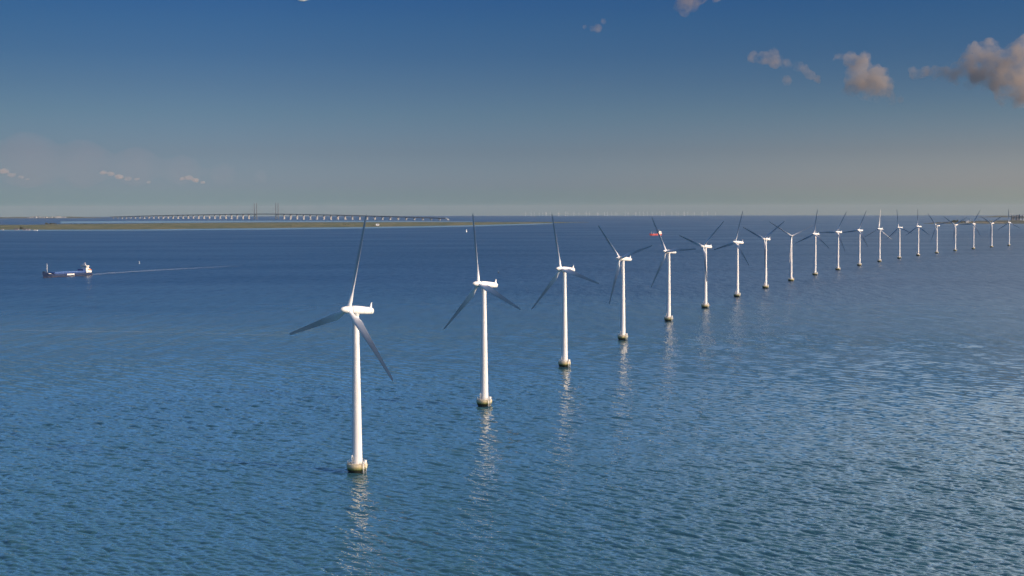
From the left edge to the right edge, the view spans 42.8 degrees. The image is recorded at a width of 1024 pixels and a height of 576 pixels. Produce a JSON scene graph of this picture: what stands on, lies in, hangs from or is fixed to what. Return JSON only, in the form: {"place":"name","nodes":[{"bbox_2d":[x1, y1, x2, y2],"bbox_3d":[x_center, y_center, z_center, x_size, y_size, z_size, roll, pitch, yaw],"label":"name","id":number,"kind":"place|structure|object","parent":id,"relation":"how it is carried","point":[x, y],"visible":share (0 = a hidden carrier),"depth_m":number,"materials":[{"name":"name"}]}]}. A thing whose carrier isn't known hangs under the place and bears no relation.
{"place":"outdoors","nodes":[
{"label":"outdoors","id":0,"kind":"place"},
{"bbox_2d":[0,217,100,217],"bbox_3d":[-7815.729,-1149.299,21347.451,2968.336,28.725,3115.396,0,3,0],"label":"coast","id":1,"kind":"structure","parent":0,"point":[53,217],"depth_m":20652.26},
{"bbox_2d":[61,221,474,222],"bbox_3d":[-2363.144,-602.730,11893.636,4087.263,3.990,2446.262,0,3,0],"label":"shallow water","id":2,"kind":"structure","parent":0,"point":[232,221],"depth_m":11933.89,"materials":[{"name":"liquid"}]},
{"bbox_2d":[0,223,552,230],"bbox_3d":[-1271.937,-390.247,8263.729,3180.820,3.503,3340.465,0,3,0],"label":"shallow water","id":3,"kind":"structure","parent":0,"point":[287,228],"depth_m":7232.08,"materials":[{"name":"green liquid"}]},
{"bbox_2d":[0,222,582,229],"bbox_3d":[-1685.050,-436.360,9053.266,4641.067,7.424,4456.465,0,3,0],"label":"island","id":4,"kind":"structure","parent":0,"point":[191,225],"depth_m":8757.73,"materials":[{"name":"green plant"}]},
{"bbox_2d":[0,215,1023,575],"bbox_3d":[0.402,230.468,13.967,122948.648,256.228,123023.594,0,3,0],"label":"sea","id":5,"kind":"structure","parent":0,"point":[174,403],"depth_m":702.26,"materials":[{"name":"liquid"}]},
{"bbox_2d":[42,263,91,276],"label":"cargo ship","id":6,"kind":"object","parent":5,"relation":"on","point":[85,270],"visible":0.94,"depth_m":2042.06,"materials":[{"name":"blue metal"}]},
{"bbox_2d":[112,203,448,219],"bbox_3d":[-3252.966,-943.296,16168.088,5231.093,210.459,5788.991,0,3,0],"label":"cable stayed bridge","id":7,"kind":"structure","parent":5,"relation":"on","point":[275,214],"depth_m":15699.97,"materials":[{"name":"grey concrete"}]},
{"bbox_2d":[289,214,392,473],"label":"wind turbine","id":8,"kind":"object","parent":5,"relation":"in","point":[357,464],"visible":0.98,"depth_m":511.12,"materials":[{"name":"metal"}]},
{"bbox_2d":[443,215,520,406],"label":"wind turbine","id":9,"kind":"object","parent":5,"relation":"in","point":[483,400],"visible":1,"depth_m":683.92,"materials":[{"name":"metal"}]},
{"bbox_2d":[531,215,598,367],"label":"wind turbine","id":10,"kind":"object","parent":5,"relation":"in","point":[564,361],"visible":0.99,"depth_m":853.84,"materials":[{"name":"metal"}]},
{"bbox_2d":[598,225,652,339],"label":"wind turbine","id":11,"kind":"object","parent":5,"relation":"in","point":[622,335],"visible":1,"depth_m":1030.14,"materials":[{"name":"metal"}]},
{"bbox_2d":[651,218,694,320],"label":"wind turbine","id":12,"kind":"object","parent":5,"relation":"in","point":[668,317],"visible":0.98,"depth_m":1201.63,"materials":[{"name":"metal"}]},
{"bbox_2d":[679,221,723,307],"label":"wind turbine","id":13,"kind":"object","parent":5,"relation":"in","point":[704,304],"visible":0.99,"depth_m":1360.15,"materials":[{"name":"metal"}]},
{"bbox_2d":[714,211,748,296],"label":"wind turbine","id":14,"kind":"object","parent":5,"relation":"in","point":[737,293],"visible":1,"depth_m":1529.17,"materials":[{"name":"metal"}]},
{"bbox_2d":[743,221,784,287],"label":"wind turbine","id":15,"kind":"object","parent":5,"relation":"in","point":[765,239],"visible":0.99,"depth_m":1692.31,"materials":[{"name":"metal"}]},
{"bbox_2d":[770,222,814,280],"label":"wind turbine","id":16,"kind":"object","parent":5,"relation":"in","point":[790,273],"visible":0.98,"depth_m":1858.51,"materials":[{"name":"metal"}]},
{"bbox_2d":[796,209,828,274],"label":"wind turbine","id":17,"kind":"object","parent":5,"relation":"in","point":[819,238],"visible":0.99,"depth_m":2025.26,"materials":[{"name":"metal"}]},
{"bbox_2d":[819,213,845,269],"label":"wind turbine","id":18,"kind":"object","parent":5,"relation":"in","point":[838,238],"visible":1,"depth_m":2190.58,"materials":[{"name":"metal"}]},
{"bbox_2d":[842,212,867,265],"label":"wind turbine","id":19,"kind":"object","parent":5,"relation":"in","point":[859,263],"visible":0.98,"depth_m":2355.67,"materials":[{"name":"metal"}]},
{"bbox_2d":[865,209,889,261],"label":"wind turbine","id":20,"kind":"object","parent":5,"relation":"in","point":[879,255],"visible":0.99,"depth_m":2520.94,"materials":[{"name":"metal"}]},
{"bbox_2d":[887,214,911,258],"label":"wind turbine","id":21,"kind":"object","parent":5,"relation":"in","point":[899,257],"visible":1,"depth_m":2685.68,"materials":[{"name":"metal"}]},
{"bbox_2d":[905,210,927,255],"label":"wind turbine","id":22,"kind":"object","parent":5,"relation":"in","point":[917,254],"visible":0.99,"depth_m":2847.43,"materials":[{"name":"metal"}]},
{"bbox_2d":[928,214,947,252],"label":"wind turbine","id":23,"kind":"object","parent":5,"relation":"in","point":[936,228],"visible":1,"depth_m":3005.77,"materials":[{"name":"metal"}]},
{"bbox_2d":[943,216,966,250],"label":"wind turbine","id":24,"kind":"object","parent":5,"relation":"in","point":[955,249],"visible":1,"depth_m":3160.35,"materials":[{"name":"metal"}]},
{"bbox_2d":[960,211,979,248],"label":"wind turbine","id":25,"kind":"object","parent":5,"relation":"in","point":[974,224],"visible":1,"depth_m":3314.32,"materials":[{"name":"metal"}]},
{"bbox_2d":[982,216,1001,246],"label":"wind turbine","id":26,"kind":"object","parent":5,"relation":"in","point":[991,230],"visible":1,"depth_m":3466.27,"materials":[{"name":"metal"}]},
{"bbox_2d":[998,209,1020,245],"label":"wind turbine","id":27,"kind":"object","parent":5,"relation":"in","point":[1008,244],"visible":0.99,"depth_m":3615.59,"materials":[{"name":"metal"}]},
{"bbox_2d":[0,0,1023,216],"label":"sky","id":28,"kind":"structure","parent":0,"point":[109,108],"materials":[{"name":"blue"}]},
{"bbox_2d":[923,220,1023,223],"bbox_3d":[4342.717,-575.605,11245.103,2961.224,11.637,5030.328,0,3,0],"label":"coast","id":29,"kind":"structure","parent":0,"point":[1006,221],"depth_m":9799.64}
]}

